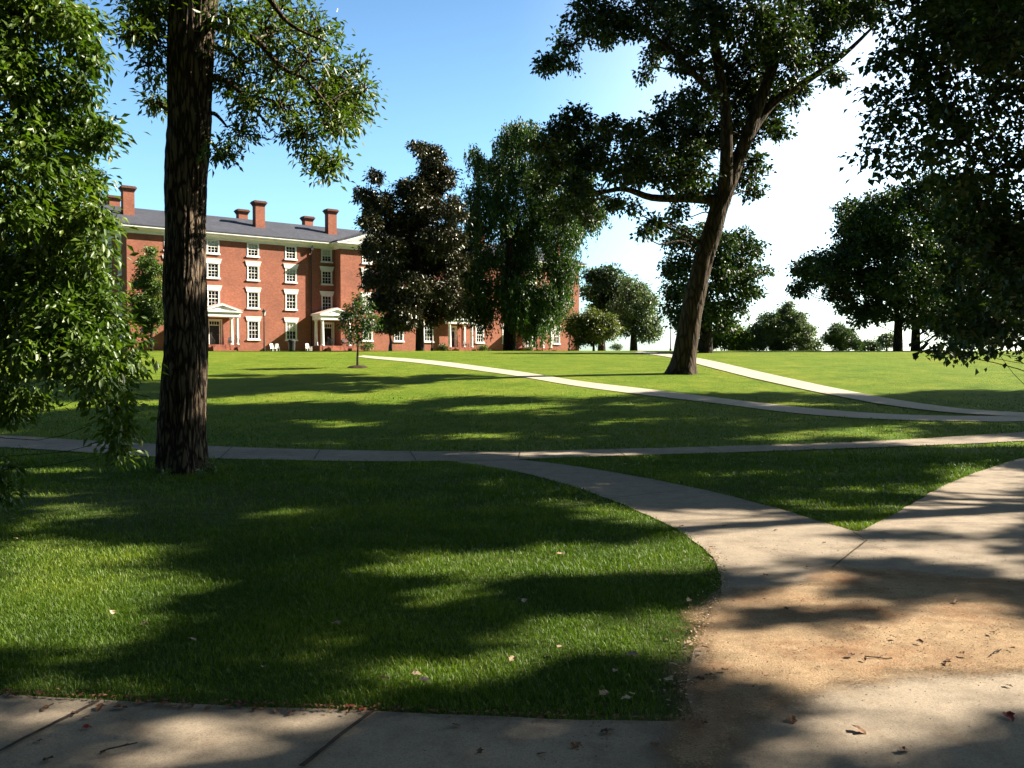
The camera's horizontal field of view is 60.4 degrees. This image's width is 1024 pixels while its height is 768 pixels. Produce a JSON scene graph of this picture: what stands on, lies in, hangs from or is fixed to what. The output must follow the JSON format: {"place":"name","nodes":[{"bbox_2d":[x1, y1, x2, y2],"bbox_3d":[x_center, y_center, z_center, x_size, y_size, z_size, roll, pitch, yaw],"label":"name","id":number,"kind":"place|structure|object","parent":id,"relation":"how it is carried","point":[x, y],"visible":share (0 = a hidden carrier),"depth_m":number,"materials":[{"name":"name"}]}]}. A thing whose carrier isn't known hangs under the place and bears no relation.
{"place":"outdoors","nodes":[
{"label":"outdoors","id":0,"kind":"place"},
{"bbox_2d":[0,351,1023,722],"bbox_3d":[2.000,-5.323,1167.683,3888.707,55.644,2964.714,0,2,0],"label":"lawn","id":1,"kind":"structure","parent":0,"point":[330,381],"depth_m":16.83,"materials":[{"name":"green plant"}]},
{"bbox_2d":[0,197,95,335],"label":"background tree","id":2,"kind":"object","parent":1,"relation":"on","point":[4,252],"visible":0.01,"depth_m":93.49,"materials":[{"name":"green plant"}]},
{"bbox_2d":[0,0,169,517],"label":"leafy tree","id":3,"kind":"object","parent":1,"relation":"on","point":[41,279],"visible":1,"depth_m":8.34,"materials":[{"name":"green plant"}]},
{"bbox_2d":[84,166,108,256],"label":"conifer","id":4,"kind":"object","parent":1,"relation":"on","point":[99,202],"visible":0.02,"depth_m":98.99,"materials":[{"name":"green plant"}]},
{"bbox_2d":[125,245,163,350],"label":"tree","id":5,"kind":"object","parent":1,"relation":"on","point":[148,303],"visible":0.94,"depth_m":73.26,"materials":[{"name":"green plant"}]},
{"bbox_2d":[157,467,172,477],"bbox_3d":[-4.666,1.197,11.914,0.227,0.199,0.256,2,2,44],"label":"weed","id":6,"kind":"object","parent":1,"relation":"on","point":[164,473],"visible":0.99,"depth_m":11.90,"materials":[{"name":"green plant"}]},
{"bbox_2d":[193,465,205,479],"bbox_3d":[-4.170,1.194,11.725,0.170,0.214,0.284,-1,2,-29],"label":"weed","id":7,"kind":"object","parent":1,"relation":"on","point":[199,474],"visible":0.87,"depth_m":11.73,"materials":[{"name":"green plant"}]},
{"bbox_2d":[203,456,221,474],"bbox_3d":[-4.174,1.138,12.239,0.254,0.300,0.320,0,2,0],"label":"weed","id":8,"kind":"object","parent":1,"relation":"on","point":[211,468],"visible":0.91,"depth_m":12.18,"materials":[{"name":"green plant"}]},
{"bbox_2d":[101,0,387,474],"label":"ash tree","id":9,"kind":"object","parent":1,"relation":"on","point":[191,48],"visible":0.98,"depth_m":12.30,"materials":[{"name":"green plant"}]},
{"bbox_2d":[262,309,265,350],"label":"lamp post","id":10,"kind":"object","parent":1,"relation":"on","point":[263,313],"visible":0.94,"depth_m":81.87,"materials":[{"name":"black metal"}]},
{"bbox_2d":[288,339,295,350],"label":"litter bin","id":11,"kind":"object","parent":1,"relation":"on","point":[291,344],"visible":0.93,"depth_m":81.67,"materials":[{"name":"black metal"}]},
{"bbox_2d":[86,185,586,350],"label":"brick building","id":12,"kind":"structure","parent":1,"relation":"on","point":[298,283],"depth_m":88.96,"materials":[{"name":"red brick"}]},
{"bbox_2d":[108,239,111,250],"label":"window","id":13,"kind":"structure","parent":12,"relation":"in","point":[109,241],"depth_m":84.58,"materials":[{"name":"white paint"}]},
{"bbox_2d":[117,283,121,305],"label":"window","id":14,"kind":"structure","parent":12,"relation":"in","point":[117,283],"depth_m":81.76,"materials":[{"name":"white paint"}]},
{"bbox_2d":[117,254,121,276],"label":"window","id":15,"kind":"structure","parent":12,"relation":"in","point":[119,272],"depth_m":81.64,"materials":[{"name":"white paint"}]},
{"bbox_2d":[206,239,220,254],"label":"window","id":16,"kind":"structure","parent":12,"relation":"in","point":[212,245],"depth_m":84.52,"materials":[{"name":"white paint"}]},
{"bbox_2d":[206,258,221,278],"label":"window","id":17,"kind":"structure","parent":12,"relation":"in","point":[213,265],"depth_m":84.56,"materials":[{"name":"white paint"}]},
{"bbox_2d":[207,285,221,305],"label":"window","id":18,"kind":"structure","parent":12,"relation":"in","point":[213,291],"depth_m":84.66,"materials":[{"name":"white paint"}]},
{"bbox_2d":[208,319,221,343],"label":"door","id":19,"kind":"structure","parent":12,"relation":"in","point":[214,324],"depth_m":84.85,"materials":[{"name":"wood"}]},
{"bbox_2d":[245,316,260,340],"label":"window","id":20,"kind":"structure","parent":12,"relation":"in","point":[253,322],"depth_m":87.16,"materials":[{"name":"white paint"}]},
{"bbox_2d":[245,287,260,309],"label":"window","id":21,"kind":"structure","parent":12,"relation":"in","point":[252,292],"depth_m":87.02,"materials":[{"name":"white paint"}]},
{"bbox_2d":[245,261,260,281],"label":"window","id":22,"kind":"structure","parent":12,"relation":"in","point":[252,266],"depth_m":86.93,"materials":[{"name":"white paint"}]},
{"bbox_2d":[246,243,259,257],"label":"window","id":23,"kind":"structure","parent":12,"relation":"in","point":[252,248],"depth_m":86.95,"materials":[{"name":"white paint"}]},
{"bbox_2d":[283,289,298,310],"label":"window","id":24,"kind":"structure","parent":12,"relation":"in","point":[290,294],"depth_m":89.40,"materials":[{"name":"white paint"}]},
{"bbox_2d":[283,263,298,283],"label":"window","id":25,"kind":"structure","parent":12,"relation":"in","point":[290,269],"depth_m":89.40,"materials":[{"name":"white paint"}]},
{"bbox_2d":[284,246,297,260],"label":"window","id":26,"kind":"structure","parent":12,"relation":"in","point":[290,251],"depth_m":89.38,"materials":[{"name":"white paint"}]},
{"bbox_2d":[284,317,298,340],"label":"window","id":27,"kind":"structure","parent":12,"relation":"in","point":[291,323],"depth_m":89.58,"materials":[{"name":"white paint"}]},
{"bbox_2d":[319,266,333,285],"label":"window","id":28,"kind":"structure","parent":12,"relation":"in","point":[326,272],"depth_m":91.77,"materials":[{"name":"white paint"}]},
{"bbox_2d":[320,291,333,310],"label":"window","id":29,"kind":"structure","parent":12,"relation":"in","point":[326,296],"depth_m":91.86,"materials":[{"name":"white paint"}]},
{"bbox_2d":[321,249,332,262],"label":"window","id":30,"kind":"structure","parent":12,"relation":"in","point":[326,254],"depth_m":91.77,"materials":[{"name":"white paint"}]},
{"bbox_2d":[324,322,333,345],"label":"door","id":31,"kind":"structure","parent":12,"relation":"in","point":[327,325],"depth_m":92.13,"materials":[{"name":"wood"}]},
{"bbox_2d":[360,292,372,312],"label":"window","id":32,"kind":"structure","parent":12,"relation":"in","point":[362,295],"depth_m":93.18,"materials":[{"name":"white paint"}]},
{"bbox_2d":[361,256,371,264],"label":"window","id":33,"kind":"structure","parent":12,"relation":"in","point":[363,259],"depth_m":92.98,"materials":[{"name":"white paint"}]},
{"bbox_2d":[362,319,373,341],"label":"window","id":34,"kind":"structure","parent":12,"relation":"in","point":[371,333],"depth_m":93.51,"materials":[{"name":"white paint"}]},
{"bbox_2d":[393,333,404,341],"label":"window","id":35,"kind":"structure","parent":12,"relation":"in","point":[396,339],"depth_m":95.77,"materials":[{"name":"white paint"}]},
{"bbox_2d":[424,322,433,342],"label":"window","id":36,"kind":"structure","parent":12,"relation":"in","point":[427,336],"depth_m":98.01,"materials":[{"name":"white paint"}]},
{"bbox_2d":[452,326,456,346],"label":"door","id":37,"kind":"structure","parent":12,"relation":"in","point":[454,331],"depth_m":101.75,"materials":[{"name":"wood"}]},
{"bbox_2d":[475,325,484,343],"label":"window","id":38,"kind":"structure","parent":12,"relation":"in","point":[479,338],"depth_m":103.91,"materials":[{"name":"white paint"}]},
{"bbox_2d":[552,327,560,344],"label":"window","id":39,"kind":"structure","parent":12,"relation":"in","point":[557,338],"depth_m":111.21,"materials":[{"name":"white paint"}]},
{"bbox_2d":[347,365,367,367],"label":"mulch","id":40,"kind":"object","parent":1,"relation":"on","point":[357,366],"visible":0.99,"depth_m":35.66,"materials":[{"name":"brown plant"}]},
{"bbox_2d":[335,289,383,364],"bbox_3d":[-6.278,-2.151,36.016,1.975,3.559,1.778,-1,2,-21],"label":"sapling","id":41,"kind":"object","parent":1,"relation":"on","point":[352,316],"visible":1,"depth_m":35.79,"materials":[{"name":"green plant"}]},
{"bbox_2d":[359,341,376,350],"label":"shrub","id":42,"kind":"object","parent":1,"relation":"on","point":[367,346],"visible":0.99,"depth_m":83.84,"materials":[{"name":"green plant"}]},
{"bbox_2d":[373,313,411,350],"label":"crape myrtle","id":43,"kind":"object","parent":1,"relation":"on","point":[390,345],"visible":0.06,"depth_m":78.85,"materials":[{"name":"green plant"}]},
{"bbox_2d":[348,139,475,350],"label":"magnolia tree","id":44,"kind":"object","parent":1,"relation":"on","point":[406,258],"visible":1,"depth_m":72.55,"materials":[{"name":"green plant"}]},
{"bbox_2d":[418,676,428,680],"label":"fallen leaf","id":45,"kind":"object","parent":1,"relation":"on","point":[425,678],"visible":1,"depth_m":4.28,"materials":[{"name":"beige plant"}]},
{"bbox_2d":[431,329,432,350],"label":"lamp post","id":46,"kind":"object","parent":1,"relation":"on","point":[431,341],"visible":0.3,"depth_m":79.87,"materials":[{"name":"black metal"}]},
{"bbox_2d":[437,343,450,350],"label":"shrub","id":47,"kind":"object","parent":1,"relation":"on","point":[442,347],"visible":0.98,"depth_m":83.66,"materials":[{"name":"green plant"}]},
{"bbox_2d":[474,344,490,350],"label":"shrub","id":48,"kind":"object","parent":1,"relation":"on","point":[484,347],"visible":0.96,"depth_m":85.76,"materials":[{"name":"green plant"}]},
{"bbox_2d":[0,432,1023,460],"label":"footpath","id":49,"kind":"structure","parent":1,"relation":"on","point":[217,451],"depth_m":15.39,"materials":[{"name":"concrete"}]},
{"bbox_2d":[522,345,536,350],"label":"shrub","id":50,"kind":"object","parent":1,"relation":"on","point":[529,349],"visible":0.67,"depth_m":91.67,"materials":[{"name":"green plant"}]},
{"bbox_2d":[453,115,612,350],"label":"weeping beech","id":51,"kind":"object","parent":1,"relation":"on","point":[529,309],"visible":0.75,"depth_m":79.31,"materials":[{"name":"green plant"}]},
{"bbox_2d":[558,304,626,350],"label":"crape myrtle","id":52,"kind":"object","parent":1,"relation":"on","point":[590,326],"visible":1,"depth_m":75.31,"materials":[{"name":"green plant"}]},
{"bbox_2d":[599,689,608,694],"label":"fallen leaf","id":53,"kind":"object","parent":1,"relation":"on","point":[604,692],"visible":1,"depth_m":4.09,"materials":[{"name":"beige plant"}]},
{"bbox_2d":[579,262,631,350],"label":"background tree","id":54,"kind":"object","parent":1,"relation":"on","point":[599,289],"visible":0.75,"depth_m":126.25,"materials":[{"name":"green plant"}]},
{"bbox_2d":[610,342,622,350],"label":"shrub","id":55,"kind":"object","parent":1,"relation":"on","point":[616,346],"visible":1,"depth_m":95.83,"materials":[{"name":"green plant"}]},
{"bbox_2d":[626,651,637,655],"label":"fallen leaf","id":56,"kind":"object","parent":1,"relation":"on","point":[634,653],"visible":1,"depth_m":4.63,"materials":[{"name":"brown plant"}]},
{"bbox_2d":[606,270,667,350],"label":"background tree","id":57,"kind":"object","parent":1,"relation":"on","point":[642,324],"visible":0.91,"depth_m":116.98,"materials":[{"name":"green plant"}]},
{"bbox_2d":[359,355,1023,420],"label":"footpath","id":58,"kind":"structure","parent":1,"relation":"on","point":[750,404],"depth_m":23.80,"materials":[{"name":"concrete"}]},
{"bbox_2d":[511,0,892,374],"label":"oak tree","id":59,"kind":"object","parent":1,"relation":"on","point":[771,44],"visible":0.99,"depth_m":31.59,"materials":[{"name":"green plant"}]},
{"bbox_2d":[653,218,778,352],"bbox_3d":[13.427,-6.498,57.686,8.766,9.533,7.221,0,2,0],"label":"deciduous tree","id":60,"kind":"object","parent":1,"relation":"on","point":[730,271],"visible":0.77,"depth_m":56.56,"materials":[{"name":"green plant"}]},
{"bbox_2d":[712,323,755,350],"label":"background tree","id":61,"kind":"object","parent":1,"relation":"on","point":[738,339],"visible":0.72,"depth_m":89.35,"materials":[{"name":"green plant"}]},
{"bbox_2d":[745,299,819,350],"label":"round tree","id":62,"kind":"object","parent":1,"relation":"on","point":[785,328],"visible":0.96,"depth_m":90.66,"materials":[{"name":"green plant"}]},
{"bbox_2d":[795,339,825,350],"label":"shrub","id":63,"kind":"object","parent":1,"relation":"on","point":[818,346],"visible":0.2,"depth_m":103.12,"materials":[{"name":"green plant"}]},
{"bbox_2d":[637,351,1023,416],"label":"footpath","id":64,"kind":"structure","parent":1,"relation":"on","point":[796,383],"depth_m":26.36,"materials":[{"name":"concrete"}]},
{"bbox_2d":[816,320,869,350],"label":"shrub","id":65,"kind":"object","parent":1,"relation":"on","point":[840,337],"visible":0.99,"depth_m":89.37,"materials":[{"name":"green plant"}]},
{"bbox_2d":[854,338,882,350],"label":"shrub","id":66,"kind":"object","parent":1,"relation":"on","point":[872,346],"visible":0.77,"depth_m":103.55,"materials":[{"name":"green plant"}]},
{"bbox_2d":[784,169,974,350],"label":"deciduous tree","id":67,"kind":"object","parent":1,"relation":"on","point":[873,233],"visible":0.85,"depth_m":65.88,"materials":[{"name":"green plant"}]},
{"bbox_2d":[873,330,904,350],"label":"background tree","id":68,"kind":"object","parent":1,"relation":"on","point":[885,340],"visible":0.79,"depth_m":159.58,"materials":[{"name":"green plant"}]},
{"bbox_2d":[781,0,1003,63],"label":"shade tree","id":69,"kind":"object","parent":1,"relation":"on","point":[799,2],"visible":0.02,"depth_m":26.00,"materials":[{"name":"green plant"}]},
{"bbox_2d":[837,0,1023,383],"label":"maple tree","id":70,"kind":"object","parent":1,"relation":"on","point":[994,242],"visible":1,"depth_m":14.32,"materials":[{"name":"green plant"}]},
{"bbox_2d":[908,189,1023,350],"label":"deciduous tree","id":71,"kind":"object","parent":1,"relation":"on","point":[914,337],"visible":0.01,"depth_m":79.51,"materials":[{"name":"green plant"}]},
{"bbox_2d":[913,0,1023,77],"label":"shade tree","id":72,"kind":"object","parent":1,"relation":"on","point":[998,5],"visible":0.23,"depth_m":16.41,"materials":[{"name":"green plant"}]},
{"bbox_2d":[947,333,1009,349],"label":"background tree","id":73,"kind":"object","parent":1,"relation":"on","point":[978,338],"visible":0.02,"depth_m":117.46,"materials":[{"name":"green plant"}]},
{"bbox_2d":[0,458,1023,767],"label":"walkway","id":74,"kind":"structure","parent":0,"point":[922,534],"depth_m":3.90,"materials":[{"name":"concrete"}]},
{"bbox_2d":[6,692,16,695],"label":"fallen leaf","id":75,"kind":"object","parent":74,"relation":"on","point":[11,693],"visible":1,"depth_m":4.15,"materials":[{"name":"brown plant"}]},
{"bbox_2d":[41,703,53,710],"bbox_3d":[-2.110,1.464,4.000,0.051,0.012,0.071,-10,5,19],"label":"fallen leaf","id":76,"kind":"object","parent":74,"relation":"on","point":[45,707],"visible":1,"depth_m":4.00,"materials":[{"name":"brown plant"}]},
{"bbox_2d":[95,703,105,711],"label":"fallen leaf","id":77,"kind":"object","parent":74,"relation":"on","point":[99,706],"visible":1,"depth_m":4.00,"materials":[{"name":"brown plant"}]},
{"bbox_2d":[100,742,136,751],"bbox_3d":[-1.583,1.461,3.544,0.140,0.012,0.010,-1,2,-31],"label":"twig","id":78,"kind":"object","parent":74,"relation":"on","point":[118,746],"visible":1,"depth_m":3.54,"materials":[{"name":"brown wood"}]},
{"bbox_2d":[113,704,127,707],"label":"fallen leaf","id":79,"kind":"object","parent":74,"relation":"on","point":[119,705],"visible":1,"depth_m":4.01,"materials":[{"name":"brown plant"}]},
{"bbox_2d":[135,699,145,703],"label":"fallen leaf","id":80,"kind":"object","parent":74,"relation":"on","point":[138,701],"visible":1,"depth_m":4.05,"materials":[{"name":"brown plant"}]},
{"bbox_2d":[157,701,170,705],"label":"fallen leaf","id":81,"kind":"object","parent":74,"relation":"on","point":[161,703],"visible":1,"depth_m":4.04,"materials":[{"name":"brown plant"}]},
{"bbox_2d":[236,700,244,707],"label":"fallen leaf","id":82,"kind":"object","parent":74,"relation":"on","point":[240,704],"visible":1,"depth_m":4.03,"materials":[{"name":"brown plant"}]},
{"bbox_2d":[0,687,678,722],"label":"leaf litter","id":83,"kind":"object","parent":74,"relation":"on","point":[284,703],"visible":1,"depth_m":3.98,"materials":[{"name":"brown plant"}]},
{"bbox_2d":[0,444,1023,765],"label":"path joint","id":84,"kind":"object","parent":74,"relation":"on","point":[320,750],"visible":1,"depth_m":3.81,"materials":[{"name":"grey concrete"}]},
{"bbox_2d":[570,742,580,748],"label":"fallen leaf","id":85,"kind":"object","parent":74,"relation":"on","point":[574,745],"visible":0.96,"depth_m":3.60,"materials":[{"name":"brown plant"}]},
{"bbox_2d":[600,727,614,732],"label":"fallen leaf","id":86,"kind":"object","parent":74,"relation":"on","point":[607,729],"visible":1,"depth_m":3.75,"materials":[{"name":"brown plant"}]},
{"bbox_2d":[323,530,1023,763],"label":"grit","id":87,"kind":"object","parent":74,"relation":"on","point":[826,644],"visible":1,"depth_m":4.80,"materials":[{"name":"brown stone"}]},
{"bbox_2d":[786,714,796,723],"bbox_3d":[1.228,1.467,3.867,0.052,0.012,0.070,6,15,12],"label":"fallen leaf","id":88,"kind":"object","parent":74,"relation":"on","point":[792,719],"visible":1,"depth_m":3.86,"materials":[{"name":"brown plant"}]},
{"bbox_2d":[648,564,1023,767],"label":"bare soil","id":89,"kind":"structure","parent":74,"relation":"on","point":[744,631],"depth_m":4.96,"materials":[{"name":"brown soil"}]},
{"bbox_2d":[651,546,744,717],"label":"leaf litter","id":90,"kind":"object","parent":89,"relation":"on","point":[692,643],"visible":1,"depth_m":5.09,"materials":[{"name":"brown plant"}]},
{"bbox_2d":[851,724,865,733],"bbox_3d":[1.481,1.470,3.758,0.053,0.012,0.071,8,10,-40],"label":"fallen leaf","id":91,"kind":"object","parent":74,"relation":"on","point":[861,730],"visible":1,"depth_m":3.76,"materials":[{"name":"beige plant"}]},
{"bbox_2d":[1002,711,1014,720],"bbox_3d":[2.201,1.465,3.892,0.056,0.015,0.071,-12,12,9],"label":"fallen leaf","id":92,"kind":"object","parent":74,"relation":"on","point":[1009,715],"visible":1,"depth_m":3.90,"materials":[{"name":"red plant"}]},
{"bbox_2d":[0,0,1023,350],"label":"sky","id":93,"kind":"structure","parent":0,"point":[452,72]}
]}

